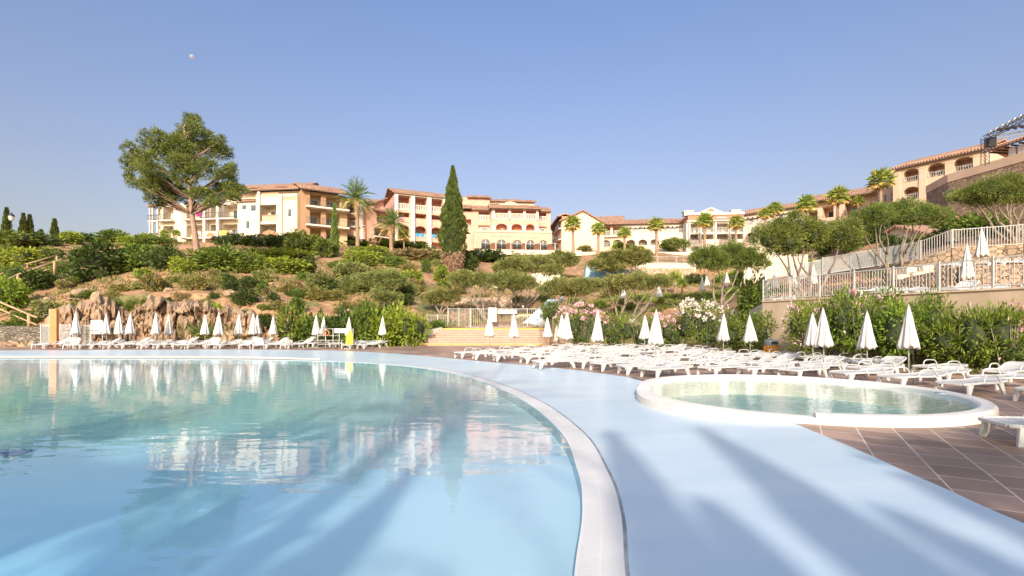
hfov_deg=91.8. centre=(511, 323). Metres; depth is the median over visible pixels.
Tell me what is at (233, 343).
sun lounger
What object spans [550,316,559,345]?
bare stem clump
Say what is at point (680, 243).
umbrella olive tree
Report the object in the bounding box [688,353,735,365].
sun lounger
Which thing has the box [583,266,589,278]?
slide tower panel
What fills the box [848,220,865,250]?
shrub
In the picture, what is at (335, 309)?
shrub
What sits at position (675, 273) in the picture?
palm tree
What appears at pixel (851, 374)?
sun lounger
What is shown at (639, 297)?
shrub
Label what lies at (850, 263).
fence
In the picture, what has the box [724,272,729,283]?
closed parasol
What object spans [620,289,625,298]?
closed parasol
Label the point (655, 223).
palm tree
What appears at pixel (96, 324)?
pool rules board
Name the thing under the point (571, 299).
shrub
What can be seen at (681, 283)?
palm tree
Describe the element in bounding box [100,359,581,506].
pool wall
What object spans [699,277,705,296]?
closed parasol
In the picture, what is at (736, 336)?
oleander bush
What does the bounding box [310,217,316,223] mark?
window
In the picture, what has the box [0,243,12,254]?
hedge
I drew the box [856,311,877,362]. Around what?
closed parasol
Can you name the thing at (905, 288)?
sun lounger
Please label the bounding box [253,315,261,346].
closed parasol
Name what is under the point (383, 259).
shrub
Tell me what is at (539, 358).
sun lounger
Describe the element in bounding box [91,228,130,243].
shrub
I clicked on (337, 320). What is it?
shrub
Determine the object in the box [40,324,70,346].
fence
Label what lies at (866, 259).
shrub
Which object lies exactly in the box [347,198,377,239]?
apartment block
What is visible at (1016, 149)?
pergola house
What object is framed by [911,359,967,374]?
sun lounger
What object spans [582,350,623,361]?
sun lounger
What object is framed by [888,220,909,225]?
hedge
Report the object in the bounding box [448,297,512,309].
terrace wall
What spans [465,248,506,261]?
hedge
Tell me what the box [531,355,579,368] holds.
sun lounger
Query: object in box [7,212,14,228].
street lamp
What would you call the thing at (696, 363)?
sun lounger
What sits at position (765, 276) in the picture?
closed parasol
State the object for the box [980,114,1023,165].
lighting truss
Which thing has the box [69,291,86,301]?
shrub
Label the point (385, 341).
sun lounger
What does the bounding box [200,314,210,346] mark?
closed parasol
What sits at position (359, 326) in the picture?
shrub
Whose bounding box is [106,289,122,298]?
shrub
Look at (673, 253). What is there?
terrace wall
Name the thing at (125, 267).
shrub
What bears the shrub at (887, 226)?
on the hillside terrain at (417, 305)
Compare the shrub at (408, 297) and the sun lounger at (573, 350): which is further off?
the shrub at (408, 297)
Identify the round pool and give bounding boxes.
[636,374,998,427]
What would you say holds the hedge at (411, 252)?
on the hillside terrain at (417, 305)
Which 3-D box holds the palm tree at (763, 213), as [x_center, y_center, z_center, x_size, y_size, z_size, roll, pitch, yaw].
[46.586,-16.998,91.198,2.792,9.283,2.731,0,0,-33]
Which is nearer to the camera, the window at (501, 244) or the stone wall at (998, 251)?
the stone wall at (998, 251)
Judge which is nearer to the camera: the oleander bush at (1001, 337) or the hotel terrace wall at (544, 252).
the oleander bush at (1001, 337)
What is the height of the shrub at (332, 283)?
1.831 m
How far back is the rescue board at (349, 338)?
35.75 m
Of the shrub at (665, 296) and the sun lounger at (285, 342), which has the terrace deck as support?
the sun lounger at (285, 342)
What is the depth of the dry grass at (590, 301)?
53.92 m
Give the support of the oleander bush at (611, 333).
on the terrace deck
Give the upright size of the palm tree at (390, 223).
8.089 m
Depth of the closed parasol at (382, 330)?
39.30 m
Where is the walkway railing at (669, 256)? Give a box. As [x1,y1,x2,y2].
[637,256,693,262]
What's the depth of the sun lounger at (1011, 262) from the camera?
27.14 m
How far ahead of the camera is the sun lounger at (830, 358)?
19.35 m
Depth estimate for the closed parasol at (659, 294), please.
50.33 m
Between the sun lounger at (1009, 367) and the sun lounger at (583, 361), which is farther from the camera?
the sun lounger at (583, 361)
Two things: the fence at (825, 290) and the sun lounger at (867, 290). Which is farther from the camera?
the fence at (825, 290)
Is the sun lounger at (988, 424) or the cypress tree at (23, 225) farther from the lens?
the cypress tree at (23, 225)
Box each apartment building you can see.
[147,182,318,242]
[550,210,606,251]
[550,213,568,245]
[597,216,624,251]
[679,207,744,251]
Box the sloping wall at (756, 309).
[748,304,761,321]
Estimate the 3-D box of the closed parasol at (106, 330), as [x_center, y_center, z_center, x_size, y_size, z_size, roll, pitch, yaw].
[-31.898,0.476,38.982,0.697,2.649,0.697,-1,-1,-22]
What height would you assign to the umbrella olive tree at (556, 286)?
4.759 m
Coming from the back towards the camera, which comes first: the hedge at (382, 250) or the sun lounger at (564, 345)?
the hedge at (382, 250)
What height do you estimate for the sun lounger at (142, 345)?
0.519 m
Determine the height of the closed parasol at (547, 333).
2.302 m
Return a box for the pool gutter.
[0,358,625,575]
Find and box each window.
[233,210,237,218]
[246,221,249,228]
[251,205,255,210]
[288,209,291,216]
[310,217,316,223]
[311,200,317,205]
[481,239,489,248]
[497,240,505,249]
[513,240,520,249]
[526,240,533,249]
[539,240,546,249]
[828,211,833,217]
[937,169,944,175]
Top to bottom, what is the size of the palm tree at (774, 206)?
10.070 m
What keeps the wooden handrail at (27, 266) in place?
on the hillside terrain at (417, 305)
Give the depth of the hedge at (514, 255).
88.04 m
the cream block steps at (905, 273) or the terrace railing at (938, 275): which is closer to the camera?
the terrace railing at (938, 275)
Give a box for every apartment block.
[292,182,349,245]
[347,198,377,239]
[384,188,444,250]
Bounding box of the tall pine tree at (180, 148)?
[117,111,250,264]
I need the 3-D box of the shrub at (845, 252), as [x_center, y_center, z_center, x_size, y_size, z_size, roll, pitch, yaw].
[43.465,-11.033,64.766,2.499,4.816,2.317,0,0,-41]
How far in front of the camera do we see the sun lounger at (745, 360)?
19.39 m
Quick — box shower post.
[43,309,61,347]
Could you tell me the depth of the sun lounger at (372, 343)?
36.56 m
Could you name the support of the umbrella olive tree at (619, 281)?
on the hillside terrain at (417, 305)
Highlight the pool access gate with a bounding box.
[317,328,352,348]
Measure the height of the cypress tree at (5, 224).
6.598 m
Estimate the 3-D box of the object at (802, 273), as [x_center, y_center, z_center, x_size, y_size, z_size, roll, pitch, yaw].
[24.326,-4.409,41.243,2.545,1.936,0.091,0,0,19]
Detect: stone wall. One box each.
[0,325,48,342]
[614,268,693,276]
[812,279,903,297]
[861,265,903,282]
[904,249,951,271]
[904,268,950,292]
[949,264,1023,287]
[950,244,1022,266]
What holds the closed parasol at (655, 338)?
on the terrace deck
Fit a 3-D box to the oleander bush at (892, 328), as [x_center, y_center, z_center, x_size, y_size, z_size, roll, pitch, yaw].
[16.558,0.152,20.487,3.526,3.516,2.380,0,0,0]
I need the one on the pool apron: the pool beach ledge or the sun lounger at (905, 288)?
the pool beach ledge
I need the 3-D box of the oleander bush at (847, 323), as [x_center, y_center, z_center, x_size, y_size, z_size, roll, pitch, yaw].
[15.680,-0.023,21.889,3.681,3.864,2.525,0,0,0]
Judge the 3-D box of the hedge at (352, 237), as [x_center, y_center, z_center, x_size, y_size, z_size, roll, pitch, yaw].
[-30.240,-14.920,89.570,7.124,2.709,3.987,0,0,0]
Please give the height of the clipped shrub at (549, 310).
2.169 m
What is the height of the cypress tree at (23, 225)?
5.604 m
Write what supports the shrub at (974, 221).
on the hillside terrain at (417, 305)
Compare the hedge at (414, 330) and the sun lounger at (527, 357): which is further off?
the hedge at (414, 330)
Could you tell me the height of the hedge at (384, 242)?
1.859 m
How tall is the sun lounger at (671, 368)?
0.519 m
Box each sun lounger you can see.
[31,341,48,348]
[37,337,70,348]
[62,337,80,348]
[72,341,106,348]
[87,337,121,348]
[94,339,124,346]
[102,341,135,348]
[117,337,150,348]
[127,339,154,346]
[136,341,168,348]
[142,340,172,346]
[152,341,180,348]
[171,337,198,346]
[173,341,186,348]
[180,341,208,348]
[205,337,220,348]
[213,341,241,348]
[217,339,242,346]
[232,336,256,346]
[238,341,251,348]
[247,337,273,346]
[252,337,263,348]
[260,337,288,348]
[280,341,305,348]
[282,336,292,345]
[292,337,315,346]
[306,340,332,346]
[341,341,363,348]
[357,341,382,348]
[366,339,388,346]
[454,348,489,358]
[471,348,508,359]
[489,346,522,355]
[492,350,531,361]
[507,347,542,357]
[514,345,545,352]
[519,351,560,363]
[530,348,565,359]
[531,346,564,350]
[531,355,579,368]
[543,343,572,351]
[544,350,581,362]
[544,353,589,365]
[552,349,589,353]
[559,347,585,352]
[569,343,598,350]
[570,354,614,368]
[572,348,607,356]
[579,351,619,363]
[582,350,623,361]
[583,345,613,350]
[585,344,609,350]
[589,356,636,371]
[601,345,626,349]
[603,349,640,356]
[607,346,632,350]
[607,352,651,364]
[608,344,636,348]
[608,347,641,352]
[616,359,670,374]
[625,356,671,370]
[629,347,663,354]
[631,343,658,349]
[632,345,654,350]
[633,350,674,359]
[634,352,676,358]
[634,354,675,364]
[640,361,693,377]
[654,345,685,355]
[656,344,686,349]
[665,351,709,364]
[665,356,714,371]
[672,349,697,360]
[673,347,709,355]
[684,345,715,354]
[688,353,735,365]
[696,360,745,374]
[699,351,739,360]
[704,348,735,357]
[705,356,755,370]
[715,354,754,364]
[735,349,767,359]
[736,360,793,375]
[747,357,798,372]
[750,351,781,361]
[758,353,800,365]
[764,296,788,300]
[764,349,794,354]
[777,361,829,377]
[795,355,844,371]
[797,352,826,360]
[799,358,847,374]
[808,355,850,366]
[828,364,893,381]
[839,353,871,363]
[845,355,881,367]
[845,360,902,375]
[847,286,886,296]
[864,356,906,370]
[866,287,907,294]
[876,367,946,386]
[888,287,925,293]
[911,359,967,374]
[919,363,971,380]
[934,372,1007,394]
[941,262,961,268]
[941,280,978,290]
[967,368,1023,389]
[973,259,1010,265]
[978,414,1023,447]
[980,283,1010,288]
[980,361,1023,381]
[995,258,1022,264]
[1012,386,1023,400]
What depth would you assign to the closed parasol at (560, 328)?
32.65 m
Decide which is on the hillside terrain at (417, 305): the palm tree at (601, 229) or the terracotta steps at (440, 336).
the palm tree at (601, 229)
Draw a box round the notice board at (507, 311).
[498,310,516,313]
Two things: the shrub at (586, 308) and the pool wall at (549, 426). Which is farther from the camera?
the shrub at (586, 308)
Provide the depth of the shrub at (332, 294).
48.70 m
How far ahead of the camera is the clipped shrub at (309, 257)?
57.26 m
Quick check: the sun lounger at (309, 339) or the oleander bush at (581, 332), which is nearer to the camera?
the oleander bush at (581, 332)
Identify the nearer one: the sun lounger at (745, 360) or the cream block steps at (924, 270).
the sun lounger at (745, 360)
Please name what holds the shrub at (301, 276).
on the hillside terrain at (417, 305)
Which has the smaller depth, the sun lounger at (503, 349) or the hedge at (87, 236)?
the sun lounger at (503, 349)
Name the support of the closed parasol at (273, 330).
on the terrace deck
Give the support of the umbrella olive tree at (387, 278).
on the hillside terrain at (417, 305)
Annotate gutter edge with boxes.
[64,358,629,575]
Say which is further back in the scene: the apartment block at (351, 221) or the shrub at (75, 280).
the apartment block at (351, 221)
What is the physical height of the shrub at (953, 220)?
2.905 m
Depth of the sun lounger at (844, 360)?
20.30 m
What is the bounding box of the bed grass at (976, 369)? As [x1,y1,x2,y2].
[775,355,1023,373]
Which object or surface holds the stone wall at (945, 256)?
on the hillside terrain at (417, 305)
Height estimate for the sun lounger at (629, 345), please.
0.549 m
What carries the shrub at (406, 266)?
on the hillside terrain at (417, 305)
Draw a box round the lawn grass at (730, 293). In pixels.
[595,286,737,302]
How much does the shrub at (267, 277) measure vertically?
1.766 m
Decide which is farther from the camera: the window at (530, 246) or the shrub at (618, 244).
the shrub at (618, 244)
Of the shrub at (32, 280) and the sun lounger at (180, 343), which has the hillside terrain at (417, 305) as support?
the shrub at (32, 280)
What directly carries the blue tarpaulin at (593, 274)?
on the hillside terrain at (417, 305)
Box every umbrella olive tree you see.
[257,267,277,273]
[335,267,408,294]
[368,286,403,304]
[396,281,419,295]
[419,286,462,314]
[446,268,540,322]
[491,253,565,313]
[532,249,581,271]
[534,274,607,316]
[586,245,655,276]
[599,272,646,318]
[629,269,674,318]
[666,236,690,251]
[686,239,772,308]
[748,207,873,298]
[845,196,958,275]
[943,171,1023,242]
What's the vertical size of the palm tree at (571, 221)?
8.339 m
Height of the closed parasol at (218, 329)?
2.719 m
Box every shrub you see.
[0,261,26,277]
[0,275,35,312]
[0,317,38,325]
[4,268,54,290]
[8,309,39,319]
[22,266,63,285]
[27,297,63,319]
[43,257,74,273]
[56,279,72,289]
[57,237,128,278]
[58,230,84,244]
[58,268,92,281]
[65,276,80,285]
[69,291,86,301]
[75,288,104,298]
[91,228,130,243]
[94,269,107,279]
[106,251,142,272]
[106,283,130,291]
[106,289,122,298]
[113,232,156,245]
[115,242,155,268]
[122,298,139,305]
[122,300,134,311]
[129,281,144,289]
[132,267,152,276]
[133,233,177,244]
[137,272,167,291]
[138,297,147,306]
[140,243,190,271]
[163,278,172,289]
[164,297,174,302]
[165,254,199,274]
[165,275,180,281]
[170,290,190,301]
[173,272,213,290]
[185,240,246,272]
[185,246,221,251]
[201,301,225,309]
[207,268,217,275]
[207,291,219,298]
[208,274,221,283]
[220,273,241,291]
[222,248,263,273]
[228,286,261,306]
[239,275,260,287]
[251,268,277,281]
[255,282,266,292]
[256,304,273,310]
[257,313,272,330]
[261,286,274,294]
[264,292,280,302]
[268,299,286,311]
[274,282,301,291]
[274,300,313,345]
[281,228,319,252]
[281,280,302,286]
[283,289,294,295]
[286,297,306,311]
[292,287,306,298]
[295,272,312,281]
[300,253,317,273]
[300,285,324,301]
[302,270,335,289]
[312,236,335,257]
[317,288,349,300]
[318,278,339,289]
[319,302,354,345]
[326,258,349,267]
[331,300,369,313]
[334,296,383,346]
[347,303,402,319]
[353,298,374,306]
[359,256,373,265]
[363,296,408,346]
[367,265,385,271]
[379,253,394,263]
[384,256,407,267]
[399,262,418,270]
[400,268,423,282]
[402,293,413,304]
[406,277,420,285]
[418,244,441,258]
[418,285,429,291]
[419,258,432,272]
[427,318,446,328]
[431,259,441,265]
[433,264,450,281]
[436,281,452,288]
[450,286,471,294]
[462,251,480,270]
[471,294,489,297]
[508,305,534,314]
[509,294,525,302]
[536,294,552,300]
[540,300,560,324]
[562,291,583,296]
[567,296,584,303]
[571,305,594,315]
[576,244,592,251]
[593,300,606,306]
[597,301,611,308]
[599,291,618,297]
[610,297,623,304]
[611,241,629,248]
[611,306,620,314]
[625,300,640,309]
[633,295,645,302]
[648,307,662,312]
[650,305,663,312]
[655,298,666,305]
[658,237,678,250]
[658,294,677,299]
[663,297,682,307]
[730,307,749,334]
[734,270,772,313]
[807,240,838,255]
[838,242,852,253]
[846,250,891,267]
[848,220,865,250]
[860,215,877,245]
[872,219,891,243]
[878,233,914,261]
[925,226,962,247]
[928,210,991,229]
[949,211,1013,236]
[979,220,1021,237]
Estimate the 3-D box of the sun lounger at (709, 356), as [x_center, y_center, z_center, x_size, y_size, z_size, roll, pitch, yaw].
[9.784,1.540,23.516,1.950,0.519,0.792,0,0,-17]
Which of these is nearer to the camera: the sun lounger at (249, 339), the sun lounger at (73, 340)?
the sun lounger at (73, 340)
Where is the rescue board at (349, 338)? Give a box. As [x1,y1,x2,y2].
[346,331,352,345]
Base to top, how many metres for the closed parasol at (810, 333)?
2.306 m
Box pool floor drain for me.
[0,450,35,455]
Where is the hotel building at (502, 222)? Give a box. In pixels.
[462,195,551,252]
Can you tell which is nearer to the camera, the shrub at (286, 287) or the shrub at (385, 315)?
the shrub at (385, 315)
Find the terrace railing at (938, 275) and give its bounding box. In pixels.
[762,254,1023,300]
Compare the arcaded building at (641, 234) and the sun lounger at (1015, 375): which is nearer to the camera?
the sun lounger at (1015, 375)
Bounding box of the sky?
[0,0,1023,237]
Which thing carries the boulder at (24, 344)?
on the terrace deck
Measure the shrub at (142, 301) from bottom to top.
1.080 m
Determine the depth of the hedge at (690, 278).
68.99 m
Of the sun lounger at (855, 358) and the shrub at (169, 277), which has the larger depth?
the shrub at (169, 277)
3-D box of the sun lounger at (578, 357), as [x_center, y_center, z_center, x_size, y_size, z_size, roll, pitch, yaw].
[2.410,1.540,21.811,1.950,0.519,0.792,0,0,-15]
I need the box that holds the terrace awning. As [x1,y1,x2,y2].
[480,242,569,249]
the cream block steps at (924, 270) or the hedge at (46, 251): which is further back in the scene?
the hedge at (46, 251)
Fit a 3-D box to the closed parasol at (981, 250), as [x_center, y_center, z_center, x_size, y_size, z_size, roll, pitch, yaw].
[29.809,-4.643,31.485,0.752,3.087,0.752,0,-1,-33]
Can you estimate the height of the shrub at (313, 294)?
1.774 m
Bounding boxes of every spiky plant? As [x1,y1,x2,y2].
[174,313,213,339]
[183,317,233,339]
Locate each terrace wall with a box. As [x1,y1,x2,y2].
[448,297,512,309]
[479,249,581,256]
[530,272,559,285]
[582,252,691,254]
[635,263,695,271]
[744,251,807,284]
[926,175,947,206]
[947,152,1023,225]
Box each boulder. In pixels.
[0,340,19,346]
[17,340,37,346]
[37,297,57,301]
[66,287,91,300]
[90,290,104,296]
[163,287,173,291]
[221,290,236,296]
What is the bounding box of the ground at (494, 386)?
[301,360,643,477]
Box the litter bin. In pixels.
[763,339,778,352]
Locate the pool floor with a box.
[0,386,581,575]
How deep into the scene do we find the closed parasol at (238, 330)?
38.88 m
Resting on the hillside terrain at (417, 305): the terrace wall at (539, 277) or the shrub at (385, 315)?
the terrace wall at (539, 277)
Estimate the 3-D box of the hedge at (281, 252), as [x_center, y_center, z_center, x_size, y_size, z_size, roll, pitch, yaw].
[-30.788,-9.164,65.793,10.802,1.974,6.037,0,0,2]
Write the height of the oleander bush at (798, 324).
3.434 m
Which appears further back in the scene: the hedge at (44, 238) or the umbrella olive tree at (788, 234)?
the hedge at (44, 238)
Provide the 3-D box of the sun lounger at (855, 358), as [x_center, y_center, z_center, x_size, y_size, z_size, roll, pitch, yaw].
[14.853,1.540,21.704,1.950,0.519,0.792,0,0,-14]
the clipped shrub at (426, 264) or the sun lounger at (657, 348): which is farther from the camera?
the clipped shrub at (426, 264)
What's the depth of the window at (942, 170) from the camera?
72.26 m
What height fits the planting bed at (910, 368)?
0.001 m
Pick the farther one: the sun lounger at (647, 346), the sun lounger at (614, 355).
the sun lounger at (647, 346)
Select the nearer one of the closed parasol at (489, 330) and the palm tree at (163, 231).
the closed parasol at (489, 330)
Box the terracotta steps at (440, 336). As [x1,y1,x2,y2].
[402,318,560,345]
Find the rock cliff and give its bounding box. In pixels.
[43,293,267,346]
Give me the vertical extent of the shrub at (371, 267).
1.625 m
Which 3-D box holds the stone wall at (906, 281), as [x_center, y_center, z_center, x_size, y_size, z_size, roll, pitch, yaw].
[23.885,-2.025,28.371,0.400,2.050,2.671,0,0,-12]
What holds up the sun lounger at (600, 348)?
on the terrace deck
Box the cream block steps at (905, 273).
[888,267,916,279]
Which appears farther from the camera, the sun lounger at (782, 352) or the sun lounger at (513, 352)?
the sun lounger at (513, 352)
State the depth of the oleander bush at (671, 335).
32.45 m
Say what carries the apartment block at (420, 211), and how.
on the hillside terrain at (417, 305)
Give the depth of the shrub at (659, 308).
47.07 m
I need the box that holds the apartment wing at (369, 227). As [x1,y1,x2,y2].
[363,197,393,247]
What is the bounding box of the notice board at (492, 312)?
[488,308,496,321]
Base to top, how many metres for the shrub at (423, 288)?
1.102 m
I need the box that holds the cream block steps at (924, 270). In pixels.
[910,264,932,276]
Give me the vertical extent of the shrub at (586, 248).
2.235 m
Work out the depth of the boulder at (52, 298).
45.76 m
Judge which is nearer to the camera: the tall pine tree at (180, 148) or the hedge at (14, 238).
the tall pine tree at (180, 148)
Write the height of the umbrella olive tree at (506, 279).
5.413 m
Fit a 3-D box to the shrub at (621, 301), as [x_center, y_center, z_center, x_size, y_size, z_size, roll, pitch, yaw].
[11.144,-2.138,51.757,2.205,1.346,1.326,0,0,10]
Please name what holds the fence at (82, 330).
on the terrace deck
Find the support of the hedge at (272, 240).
on the hillside terrain at (417, 305)
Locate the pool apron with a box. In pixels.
[0,350,1023,575]
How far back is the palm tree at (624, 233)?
94.49 m
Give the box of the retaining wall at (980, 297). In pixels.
[762,286,1023,367]
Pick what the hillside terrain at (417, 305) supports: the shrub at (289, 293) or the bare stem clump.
the shrub at (289, 293)
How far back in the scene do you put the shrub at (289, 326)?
40.13 m
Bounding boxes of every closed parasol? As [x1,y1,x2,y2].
[70,312,81,347]
[100,314,111,346]
[113,312,124,343]
[125,313,135,346]
[150,313,160,347]
[164,315,173,346]
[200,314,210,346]
[213,313,223,347]
[233,315,243,346]
[248,312,257,347]
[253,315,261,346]
[268,315,277,346]
[311,314,320,347]
[320,317,327,346]
[345,317,353,346]
[378,317,386,346]
[484,313,494,349]
[508,313,519,347]
[543,317,552,342]
[557,314,563,343]
[561,313,573,356]
[590,310,603,357]
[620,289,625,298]
[638,316,649,353]
[647,309,663,356]
[656,286,662,297]
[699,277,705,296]
[704,275,709,285]
[717,314,729,353]
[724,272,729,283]
[742,314,757,358]
[764,271,769,290]
[770,269,778,289]
[792,268,796,288]
[803,312,819,357]
[811,264,817,286]
[813,308,834,370]
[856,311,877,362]
[897,304,920,368]
[957,243,974,279]
[974,227,989,265]
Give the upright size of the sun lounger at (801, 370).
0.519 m
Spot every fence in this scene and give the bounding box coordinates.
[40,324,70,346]
[64,323,99,346]
[72,324,90,345]
[448,300,559,327]
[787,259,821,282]
[822,240,919,274]
[920,223,1023,258]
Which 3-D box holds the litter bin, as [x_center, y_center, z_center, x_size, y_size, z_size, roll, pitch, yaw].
[14.071,1.305,26.927,0.750,0.950,0.755,0,0,0]
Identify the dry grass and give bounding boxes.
[28,240,449,327]
[446,265,719,326]
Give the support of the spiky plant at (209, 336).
on the hillside terrain at (417, 305)
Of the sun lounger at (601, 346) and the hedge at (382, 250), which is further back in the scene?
the hedge at (382, 250)
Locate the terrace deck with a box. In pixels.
[0,346,1023,522]
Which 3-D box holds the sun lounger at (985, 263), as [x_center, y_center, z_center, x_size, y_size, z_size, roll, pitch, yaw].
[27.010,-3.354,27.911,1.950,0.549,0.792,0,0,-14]
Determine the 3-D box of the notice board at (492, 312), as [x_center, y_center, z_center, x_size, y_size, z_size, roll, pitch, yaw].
[-1.726,-0.825,43.847,0.720,1.250,0.060,0,0,0]
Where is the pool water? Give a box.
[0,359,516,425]
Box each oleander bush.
[550,300,608,345]
[591,306,634,345]
[618,312,662,350]
[647,309,695,348]
[672,297,736,351]
[716,308,778,355]
[780,293,853,359]
[826,282,905,364]
[872,285,960,364]
[917,305,997,368]
[942,297,1023,367]
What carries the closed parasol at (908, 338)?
on the terrace deck
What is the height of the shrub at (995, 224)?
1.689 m
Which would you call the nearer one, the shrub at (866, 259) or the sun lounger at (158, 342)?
the sun lounger at (158, 342)
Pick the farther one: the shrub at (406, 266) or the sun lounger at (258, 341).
the shrub at (406, 266)
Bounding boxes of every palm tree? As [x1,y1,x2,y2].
[159,229,170,235]
[159,232,168,238]
[171,229,181,239]
[333,177,377,246]
[372,204,409,250]
[397,228,410,247]
[563,214,581,252]
[590,221,606,254]
[617,225,632,249]
[646,216,665,255]
[666,269,683,291]
[674,276,688,297]
[692,211,715,246]
[727,213,745,242]
[757,207,773,227]
[765,201,784,220]
[794,193,819,221]
[824,184,852,221]
[851,195,865,212]
[864,164,899,202]
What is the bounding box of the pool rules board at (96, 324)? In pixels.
[91,320,102,340]
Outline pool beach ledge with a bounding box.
[0,356,319,359]
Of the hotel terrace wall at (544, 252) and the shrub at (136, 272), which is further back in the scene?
the hotel terrace wall at (544, 252)
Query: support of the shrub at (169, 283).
on the hillside terrain at (417, 305)
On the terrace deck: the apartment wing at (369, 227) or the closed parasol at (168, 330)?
the closed parasol at (168, 330)
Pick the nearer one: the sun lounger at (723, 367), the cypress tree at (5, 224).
the sun lounger at (723, 367)
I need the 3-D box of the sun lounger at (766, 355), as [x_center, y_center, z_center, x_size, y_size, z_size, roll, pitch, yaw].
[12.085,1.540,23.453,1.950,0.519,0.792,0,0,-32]
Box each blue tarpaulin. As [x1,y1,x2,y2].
[589,269,601,278]
[601,269,612,277]
[614,269,629,275]
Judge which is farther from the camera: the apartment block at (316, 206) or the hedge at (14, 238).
the apartment block at (316, 206)
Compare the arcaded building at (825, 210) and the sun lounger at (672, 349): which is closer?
the sun lounger at (672, 349)
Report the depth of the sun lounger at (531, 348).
29.93 m
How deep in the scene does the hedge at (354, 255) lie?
65.35 m
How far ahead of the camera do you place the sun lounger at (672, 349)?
28.60 m
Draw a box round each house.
[883,225,973,244]
[890,138,1009,206]
[982,136,1023,155]
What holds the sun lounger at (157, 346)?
on the terrace deck
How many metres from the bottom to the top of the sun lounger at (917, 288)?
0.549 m
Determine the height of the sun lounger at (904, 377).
0.519 m
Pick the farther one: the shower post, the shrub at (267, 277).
the shrub at (267, 277)
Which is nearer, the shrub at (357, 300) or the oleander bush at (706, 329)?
the oleander bush at (706, 329)
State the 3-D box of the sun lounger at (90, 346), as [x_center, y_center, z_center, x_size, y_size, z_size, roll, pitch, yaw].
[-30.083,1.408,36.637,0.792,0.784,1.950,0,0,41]
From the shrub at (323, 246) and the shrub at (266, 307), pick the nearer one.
the shrub at (266, 307)
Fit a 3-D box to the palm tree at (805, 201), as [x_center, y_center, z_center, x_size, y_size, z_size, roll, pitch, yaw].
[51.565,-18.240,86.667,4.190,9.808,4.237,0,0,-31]
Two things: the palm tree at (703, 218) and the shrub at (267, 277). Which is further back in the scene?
the palm tree at (703, 218)
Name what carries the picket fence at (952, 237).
on the hillside terrain at (417, 305)
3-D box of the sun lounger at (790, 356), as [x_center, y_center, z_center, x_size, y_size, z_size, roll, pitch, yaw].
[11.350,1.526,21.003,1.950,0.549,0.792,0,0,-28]
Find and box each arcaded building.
[620,218,683,251]
[743,187,877,245]
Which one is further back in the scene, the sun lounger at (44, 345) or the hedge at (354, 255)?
the hedge at (354, 255)
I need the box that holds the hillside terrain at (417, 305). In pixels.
[0,205,1021,351]
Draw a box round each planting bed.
[286,346,415,346]
[772,357,994,374]
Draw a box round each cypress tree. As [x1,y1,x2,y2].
[0,207,12,230]
[17,213,28,232]
[27,214,35,235]
[49,218,59,237]
[329,203,339,256]
[435,165,468,273]
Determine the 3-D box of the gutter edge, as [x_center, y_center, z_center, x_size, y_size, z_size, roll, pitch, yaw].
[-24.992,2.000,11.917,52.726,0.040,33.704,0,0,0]
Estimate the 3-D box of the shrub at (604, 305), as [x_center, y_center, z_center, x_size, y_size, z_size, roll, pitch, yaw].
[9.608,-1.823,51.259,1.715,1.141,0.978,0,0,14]
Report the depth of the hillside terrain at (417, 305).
49.48 m
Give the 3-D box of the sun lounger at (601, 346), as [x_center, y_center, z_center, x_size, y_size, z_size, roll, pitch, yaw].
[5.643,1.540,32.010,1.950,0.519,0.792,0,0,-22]
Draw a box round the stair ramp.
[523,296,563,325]
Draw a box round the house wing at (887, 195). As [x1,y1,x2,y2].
[878,176,892,202]
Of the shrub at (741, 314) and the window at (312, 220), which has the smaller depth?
the shrub at (741, 314)
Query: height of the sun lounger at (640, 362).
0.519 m
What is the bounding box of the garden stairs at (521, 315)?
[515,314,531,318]
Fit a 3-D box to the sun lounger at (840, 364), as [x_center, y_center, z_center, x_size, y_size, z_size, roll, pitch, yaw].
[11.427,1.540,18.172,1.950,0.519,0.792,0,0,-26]
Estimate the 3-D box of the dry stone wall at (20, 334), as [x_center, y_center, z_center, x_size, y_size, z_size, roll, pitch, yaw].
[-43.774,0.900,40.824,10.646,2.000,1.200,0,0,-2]
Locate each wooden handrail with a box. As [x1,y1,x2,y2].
[0,254,58,274]
[0,257,69,289]
[0,301,37,325]
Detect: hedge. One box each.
[0,229,42,247]
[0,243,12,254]
[0,246,44,266]
[21,230,65,246]
[27,245,61,261]
[54,232,101,241]
[210,232,251,245]
[236,232,287,247]
[244,247,318,259]
[253,255,312,274]
[295,308,332,345]
[331,261,372,277]
[338,238,417,248]
[341,248,382,265]
[347,235,355,239]
[348,244,390,255]
[386,305,432,345]
[388,247,435,261]
[395,240,429,248]
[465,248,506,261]
[499,249,535,259]
[681,273,705,284]
[712,273,725,284]
[716,270,743,284]
[769,283,788,292]
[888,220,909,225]
[906,233,933,251]
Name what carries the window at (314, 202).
in the apartment block at (316, 206)
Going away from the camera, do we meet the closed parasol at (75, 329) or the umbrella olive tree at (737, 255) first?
the closed parasol at (75, 329)

